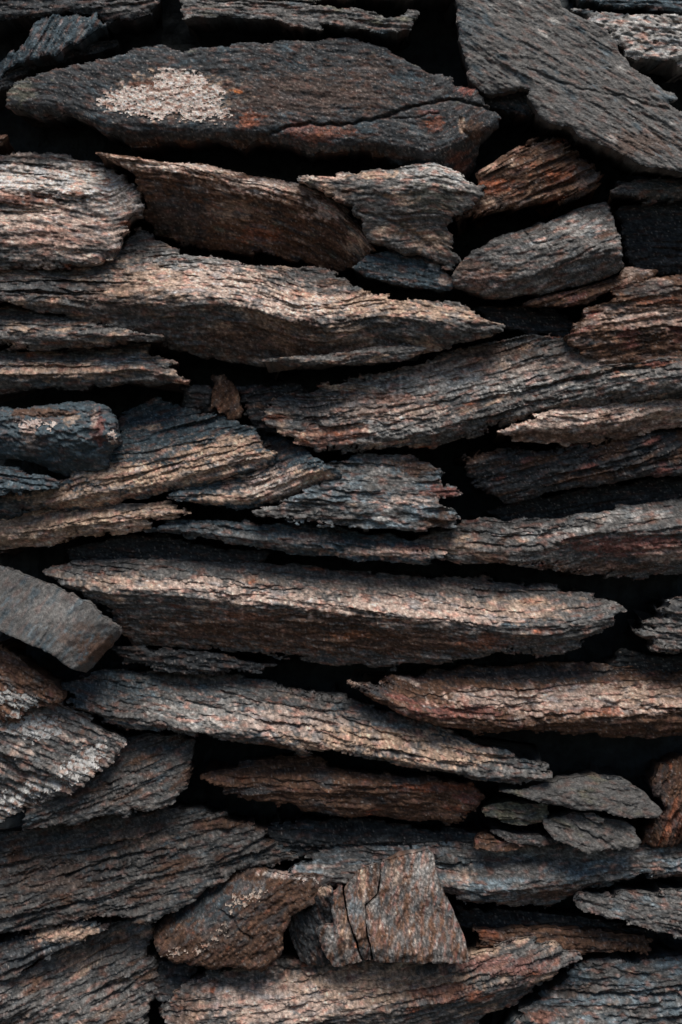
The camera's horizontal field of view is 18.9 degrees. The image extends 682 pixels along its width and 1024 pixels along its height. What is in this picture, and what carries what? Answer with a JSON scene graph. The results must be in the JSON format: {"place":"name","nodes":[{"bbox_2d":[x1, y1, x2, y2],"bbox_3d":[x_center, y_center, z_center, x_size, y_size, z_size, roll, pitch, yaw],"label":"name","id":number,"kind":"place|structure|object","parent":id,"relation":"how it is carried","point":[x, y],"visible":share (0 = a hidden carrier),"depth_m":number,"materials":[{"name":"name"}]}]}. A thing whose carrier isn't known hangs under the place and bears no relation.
{"place":"outdoors","nodes":[
{"label":"outdoors","id":0,"kind":"place"},
{"bbox_2d":[582,810,603,823],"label":"stone","id":1,"kind":"object","parent":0,"point":[592,815],"visible":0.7,"depth_m":3.57,"materials":[{"name":"grey stone"}]},
{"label":"ground","id":2,"kind":"structure","parent":0,"visible":0},
{"bbox_2d":[0,915,159,1023],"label":"stone","id":3,"kind":"object","parent":2,"relation":"on","point":[109,975],"visible":0.87,"depth_m":3.60,"materials":[{"name":"grey stone"}]},
{"bbox_2d":[0,916,113,979],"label":"stone","id":4,"kind":"object","parent":3,"relation":"on","point":[21,951],"visible":0.8,"depth_m":3.57,"materials":[{"name":"stone"}]},
{"bbox_2d":[0,798,298,933],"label":"stone","id":5,"kind":"object","parent":4,"relation":"on","point":[142,867],"visible":0.94,"depth_m":3.60,"materials":[{"name":"stone"}]},
{"bbox_2d":[0,696,129,822],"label":"stone","id":6,"kind":"object","parent":5,"relation":"on","point":[48,753],"visible":0.98,"depth_m":3.55,"materials":[{"name":"grey stone"}]},
{"bbox_2d":[0,637,66,721],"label":"stone","id":7,"kind":"object","parent":6,"relation":"on","point":[27,682],"visible":0.99,"depth_m":3.54,"materials":[{"name":"brown stone"}]},
{"bbox_2d":[0,563,122,672],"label":"stone","id":8,"kind":"object","parent":7,"relation":"on","point":[73,630],"visible":1,"depth_m":3.50,"materials":[{"name":"stone"}]},
{"bbox_2d":[22,730,198,830],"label":"stone","id":9,"kind":"object","parent":5,"relation":"on","point":[149,770],"visible":0.84,"depth_m":3.58,"materials":[{"name":"stone"}]},
{"bbox_2d":[160,931,581,1023],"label":"stone","id":10,"kind":"object","parent":2,"relation":"on","point":[287,986],"visible":0.9,"depth_m":3.56,"materials":[{"name":"brown stone"}]},
{"bbox_2d":[153,952,197,1016],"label":"stone","id":11,"kind":"object","parent":10,"relation":"on","point":[171,979],"visible":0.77,"depth_m":3.61,"materials":[{"name":"black stone"}]},
{"bbox_2d":[154,863,331,971],"bbox_3d":[-0.172,0.711,3.690,0.315,0.171,0.317,0,0,0],"label":"stone","id":12,"kind":"object","parent":10,"relation":"on","point":[238,918],"visible":0.9,"depth_m":3.56,"materials":[{"name":"brown stone"}]},
{"bbox_2d":[288,884,333,966],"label":"stone","id":13,"kind":"object","parent":10,"relation":"on","point":[304,924],"visible":0.78,"depth_m":3.57,"materials":[{"name":"black stone"}]},
{"bbox_2d":[316,846,468,966],"bbox_3d":[0.088,0.687,3.636,0.264,0.196,0.287,0,0,0],"label":"stone","id":14,"kind":"object","parent":10,"relation":"on","point":[405,913],"visible":0.99,"depth_m":3.54,"materials":[{"name":"stone"}]},
{"bbox_2d":[489,941,681,1023],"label":"stone","id":15,"kind":"object","parent":2,"relation":"on","point":[620,987],"visible":0.94,"depth_m":3.60,"materials":[{"name":"grey stone"}]},
{"bbox_2d":[472,924,652,955],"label":"stone","id":16,"kind":"object","parent":15,"relation":"on","point":[584,940],"visible":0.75,"depth_m":3.61,"materials":[{"name":"brown stone"}]},
{"bbox_2d":[455,898,655,933],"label":"stone","id":17,"kind":"object","parent":16,"relation":"on","point":[486,914],"visible":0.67,"depth_m":3.67,"materials":[{"name":"black stone"}]},
{"bbox_2d":[288,827,681,908],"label":"stone","id":18,"kind":"object","parent":17,"relation":"on","point":[554,872],"visible":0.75,"depth_m":3.62,"materials":[{"name":"grey stone"}]},
{"bbox_2d":[266,807,482,860],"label":"stone","id":19,"kind":"object","parent":18,"relation":"on","point":[302,835],"visible":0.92,"depth_m":3.66,"materials":[{"name":"black stone"}]},
{"bbox_2d":[200,752,484,825],"bbox_3d":[0.002,0.495,3.723,0.505,0.124,0.280,0,0,0],"label":"stone","id":20,"kind":"object","parent":19,"relation":"on","point":[315,782],"visible":0.99,"depth_m":3.61,"materials":[{"name":"brown stone"}]},
{"bbox_2d":[471,821,521,851],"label":"stone","id":21,"kind":"object","parent":18,"relation":"on","point":[485,838],"visible":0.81,"depth_m":3.60,"materials":[{"name":"brown stone"}]},
{"bbox_2d":[486,817,550,846],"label":"stone","id":22,"kind":"object","parent":18,"relation":"on","point":[531,834],"visible":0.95,"depth_m":3.60,"materials":[{"name":"stone"}]},
{"bbox_2d":[481,791,548,825],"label":"stone","id":23,"kind":"object","parent":22,"relation":"on","point":[515,810],"visible":0.98,"depth_m":3.60,"materials":[{"name":"grey stone"}]},
{"bbox_2d":[542,806,641,853],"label":"stone","id":24,"kind":"object","parent":18,"relation":"on","point":[578,829],"visible":0.88,"depth_m":3.57,"materials":[{"name":"grey stone"}]},
{"bbox_2d":[496,769,661,818],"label":"stone","id":25,"kind":"object","parent":24,"relation":"on","point":[583,789],"visible":0.95,"depth_m":3.57,"materials":[{"name":"grey stone"}]},
{"bbox_2d":[61,662,552,784],"bbox_3d":[-0.063,0.376,3.717,0.864,0.200,0.330,0,0,0],"label":"stone","id":26,"kind":"object","parent":25,"relation":"on","point":[244,709],"visible":0.97,"depth_m":3.60,"materials":[{"name":"brown stone"}]},
{"bbox_2d":[110,637,276,674],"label":"stone","id":27,"kind":"object","parent":26,"relation":"on","point":[176,660],"visible":1,"depth_m":3.62,"materials":[{"name":"grey stone"}]},
{"bbox_2d":[346,661,681,738],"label":"stone","id":28,"kind":"object","parent":26,"relation":"on","point":[573,698],"visible":0.98,"depth_m":3.60,"materials":[{"name":"brown stone"}]},
{"bbox_2d":[42,557,626,670],"bbox_3d":[-0.012,0.179,3.714,1.024,0.208,0.328,0,0,0],"label":"stone","id":29,"kind":"object","parent":28,"relation":"on","point":[315,614],"visible":1,"depth_m":3.59,"materials":[{"name":"brown stone"}]},
{"bbox_2d":[65,532,270,562],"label":"stone","id":30,"kind":"object","parent":29,"relation":"on","point":[158,545],"visible":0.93,"depth_m":3.65,"materials":[{"name":"black stone"}]},
{"bbox_2d":[412,498,681,580],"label":"stone","id":31,"kind":"object","parent":29,"relation":"on","point":[638,542],"visible":0.98,"depth_m":3.60,"materials":[{"name":"stone"}]},
{"bbox_2d":[143,517,447,564],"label":"stone","id":32,"kind":"object","parent":31,"relation":"on","point":[306,538],"visible":0.93,"depth_m":3.59,"materials":[{"name":"stone"}]},
{"bbox_2d":[166,429,342,510],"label":"stone","id":33,"kind":"object","parent":32,"relation":"on","point":[294,470],"visible":0.89,"depth_m":3.59,"materials":[{"name":"brown stone"}]},
{"bbox_2d":[252,453,462,534],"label":"stone","id":34,"kind":"object","parent":32,"relation":"on","point":[364,493],"visible":0.98,"depth_m":3.56,"materials":[{"name":"grey stone"}]},
{"bbox_2d":[261,333,681,458],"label":"stone","id":35,"kind":"object","parent":34,"relation":"on","point":[471,392],"visible":0.96,"depth_m":3.58,"materials":[{"name":"stone"}]},
{"bbox_2d":[235,383,308,437],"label":"stone","id":36,"kind":"object","parent":35,"relation":"on","point":[255,398],"visible":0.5,"depth_m":3.66,"materials":[{"name":"black stone"}]},
{"bbox_2d":[0,226,505,381],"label":"stone","id":37,"kind":"object","parent":36,"relation":"on","point":[277,319],"visible":0.96,"depth_m":3.57,"materials":[{"name":"brown stone"}]},
{"bbox_2d":[0,151,149,270],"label":"stone","id":38,"kind":"object","parent":37,"relation":"on","point":[62,212],"visible":0.97,"depth_m":3.58,"materials":[{"name":"brown stone"}]},
{"bbox_2d":[0,134,15,154],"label":"stone","id":39,"kind":"object","parent":38,"relation":"on","point":[6,147],"visible":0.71,"depth_m":3.69,"materials":[{"name":"brown stone"}]},
{"bbox_2d":[95,152,376,278],"bbox_3d":[-0.180,-0.536,3.727,0.492,0.204,0.360,0,0,0],"label":"stone","id":40,"kind":"object","parent":37,"relation":"on","point":[207,208],"visible":0.95,"depth_m":3.62,"materials":[{"name":"brown stone"}]},
{"bbox_2d":[352,250,454,299],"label":"stone","id":41,"kind":"object","parent":37,"relation":"on","point":[394,269],"visible":0.97,"depth_m":3.60,"materials":[{"name":"grey stone"}]},
{"bbox_2d":[297,162,485,273],"bbox_3d":[0.088,-0.516,3.664,0.329,0.199,0.258,0,0,0],"label":"stone","id":42,"kind":"object","parent":41,"relation":"on","point":[411,210],"visible":0.98,"depth_m":3.57,"materials":[{"name":"grey stone"}]},
{"bbox_2d":[5,37,500,179],"bbox_3d":[-0.155,-0.717,3.736,0.871,0.245,0.324,0,0,0],"label":"stone","id":43,"kind":"object","parent":42,"relation":"on","point":[342,99],"visible":0.99,"depth_m":3.59,"materials":[{"name":"grey stone"}]},
{"bbox_2d":[0,39,119,108],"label":"stone","id":44,"kind":"object","parent":43,"relation":"on","point":[99,50],"visible":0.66,"depth_m":3.71,"materials":[{"name":"black stone"}]},
{"bbox_2d":[0,12,113,79],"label":"stone","id":45,"kind":"object","parent":44,"relation":"on","point":[56,37],"visible":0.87,"depth_m":3.63,"materials":[{"name":"grey stone"}]},
{"bbox_2d":[0,0,162,39],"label":"stone","id":46,"kind":"object","parent":45,"relation":"on","point":[122,17],"visible":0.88,"depth_m":3.65,"materials":[{"name":"grey stone"}]},
{"bbox_2d":[179,0,456,52],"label":"stone","id":47,"kind":"object","parent":43,"relation":"on","point":[308,20],"visible":0.97,"depth_m":3.63,"materials":[{"name":"stone"}]},
{"bbox_2d":[447,136,603,235],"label":"stone","id":48,"kind":"object","parent":42,"relation":"on","point":[546,179],"visible":0.98,"depth_m":3.59,"materials":[{"name":"brown stone"}]},
{"bbox_2d":[563,274,681,368],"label":"stone","id":49,"kind":"object","parent":35,"relation":"on","point":[629,322],"visible":0.94,"depth_m":3.57,"materials":[{"name":"brown stone"}]},
{"bbox_2d":[474,306,574,337],"bbox_3d":[0.328,-0.341,3.755,0.182,0.076,0.256,0,0,0],"label":"gap","id":50,"kind":"object","parent":49,"relation":"on","point":[544,321],"visible":0.8,"depth_m":3.65,"materials":[{"name":"black"}]},
{"bbox_2d":[519,267,657,310],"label":"stone","id":51,"kind":"object","parent":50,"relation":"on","point":[574,298],"visible":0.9,"depth_m":3.59,"materials":[{"name":"brown stone"}]},
{"bbox_2d":[451,202,623,299],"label":"stone","id":52,"kind":"object","parent":51,"relation":"on","point":[580,247],"visible":1,"depth_m":3.57,"materials":[{"name":"grey stone"}]},
{"bbox_2d":[614,201,681,275],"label":"stone","id":53,"kind":"object","parent":49,"relation":"on","point":[651,237],"visible":0.84,"depth_m":3.67,"materials":[{"name":"black stone"}]},
{"bbox_2d":[603,177,681,212],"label":"stone","id":54,"kind":"object","parent":53,"relation":"on","point":[645,192],"visible":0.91,"depth_m":3.62,"materials":[{"name":"black stone"}]},
{"bbox_2d":[453,0,681,179],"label":"stone","id":55,"kind":"object","parent":54,"relation":"on","point":[583,84],"visible":0.99,"depth_m":3.58,"materials":[{"name":"grey stone"}]},
{"bbox_2d":[471,88,534,134],"bbox_3d":[0.294,-0.733,3.732,0.128,0.066,0.227,0,0,0],"label":"gap","id":56,"kind":"object","parent":55,"relation":"on","point":[511,110],"visible":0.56,"depth_m":3.63,"materials":[{"name":"black"}]},
{"bbox_2d":[571,8,681,82],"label":"stone","id":57,"kind":"object","parent":55,"relation":"on","point":[649,43],"visible":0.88,"depth_m":3.61,"materials":[{"name":"grey stone"}]},
{"bbox_2d":[568,0,681,15],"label":"stone","id":58,"kind":"object","parent":57,"relation":"on","point":[654,7],"visible":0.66,"depth_m":3.63,"materials":[{"name":"grey stone"}]},
{"bbox_2d":[486,477,681,520],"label":"stone","id":59,"kind":"object","parent":31,"relation":"on","point":[604,497],"visible":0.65,"depth_m":3.69,"materials":[{"name":"black stone"}]},
{"bbox_2d":[453,427,681,503],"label":"stone","id":60,"kind":"object","parent":59,"relation":"on","point":[511,473],"visible":0.98,"depth_m":3.62,"materials":[{"name":"black stone"}]},
{"bbox_2d":[492,398,681,446],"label":"stone","id":61,"kind":"object","parent":60,"relation":"on","point":[567,427],"visible":0.88,"depth_m":3.57,"materials":[{"name":"brown stone"}]},
{"bbox_2d":[603,648,681,673],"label":"stone","id":62,"kind":"object","parent":28,"relation":"on","point":[621,657],"visible":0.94,"depth_m":3.66,"materials":[{"name":"black stone"}]},
{"bbox_2d":[623,591,681,653],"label":"stone","id":63,"kind":"object","parent":62,"relation":"on","point":[658,628],"visible":1,"depth_m":3.59,"materials":[{"name":"grey stone"}]},
{"bbox_2d":[589,761,629,789],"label":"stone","id":64,"kind":"object","parent":25,"relation":"on","point":[607,772],"visible":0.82,"depth_m":3.73,"materials":[{"name":"black stone"}]},
{"bbox_2d":[625,752,681,847],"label":"stone","id":65,"kind":"object","parent":18,"relation":"on","point":[662,777],"visible":0.92,"depth_m":3.62,"materials":[{"name":"brown stone"}]},
{"bbox_2d":[573,876,681,938],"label":"stone","id":66,"kind":"object","parent":15,"relation":"on","point":[653,905],"visible":0.94,"depth_m":3.58,"materials":[{"name":"grey stone"}]},
{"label":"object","id":67,"kind":"object","parent":2,"relation":"on","visible":0},
{"bbox_2d":[0,500,196,556],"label":"stone","id":68,"kind":"object","parent":67,"relation":"on","point":[43,527],"visible":0.94,"depth_m":3.58,"materials":[{"name":"brown stone"}]},
{"bbox_2d":[0,396,277,520],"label":"stone","id":69,"kind":"object","parent":68,"relation":"on","point":[166,446],"visible":0.94,"depth_m":3.59,"materials":[{"name":"brown stone"}]},
{"bbox_2d":[0,466,60,494],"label":"stone","id":70,"kind":"object","parent":69,"relation":"on","point":[18,480],"visible":0.95,"depth_m":3.54,"materials":[{"name":"grey stone"}]},
{"bbox_2d":[0,401,122,475],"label":"stone","id":71,"kind":"object","parent":69,"relation":"on","point":[67,438],"visible":1,"depth_m":3.54,"materials":[{"name":"stone"}]},
{"bbox_2d":[0,343,191,402],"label":"stone","id":72,"kind":"object","parent":71,"relation":"on","point":[83,369],"visible":0.99,"depth_m":3.58,"materials":[{"name":"brown stone"}]},
{"bbox_2d":[0,305,168,352],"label":"stone","id":73,"kind":"object","parent":72,"relation":"on","point":[22,329],"visible":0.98,"depth_m":3.56,"materials":[{"name":"brown stone"}]},
{"bbox_2d":[179,385,216,412],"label":"stone","id":74,"kind":"object","parent":69,"relation":"on","point":[196,397],"visible":0.86,"depth_m":3.67,"materials":[{"name":"black stone"}]},
{"bbox_2d":[210,374,243,419],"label":"stone","id":75,"kind":"object","parent":69,"relation":"on","point":[225,398],"visible":1,"depth_m":3.65,"materials":[{"name":"brown stone"}]}
]}

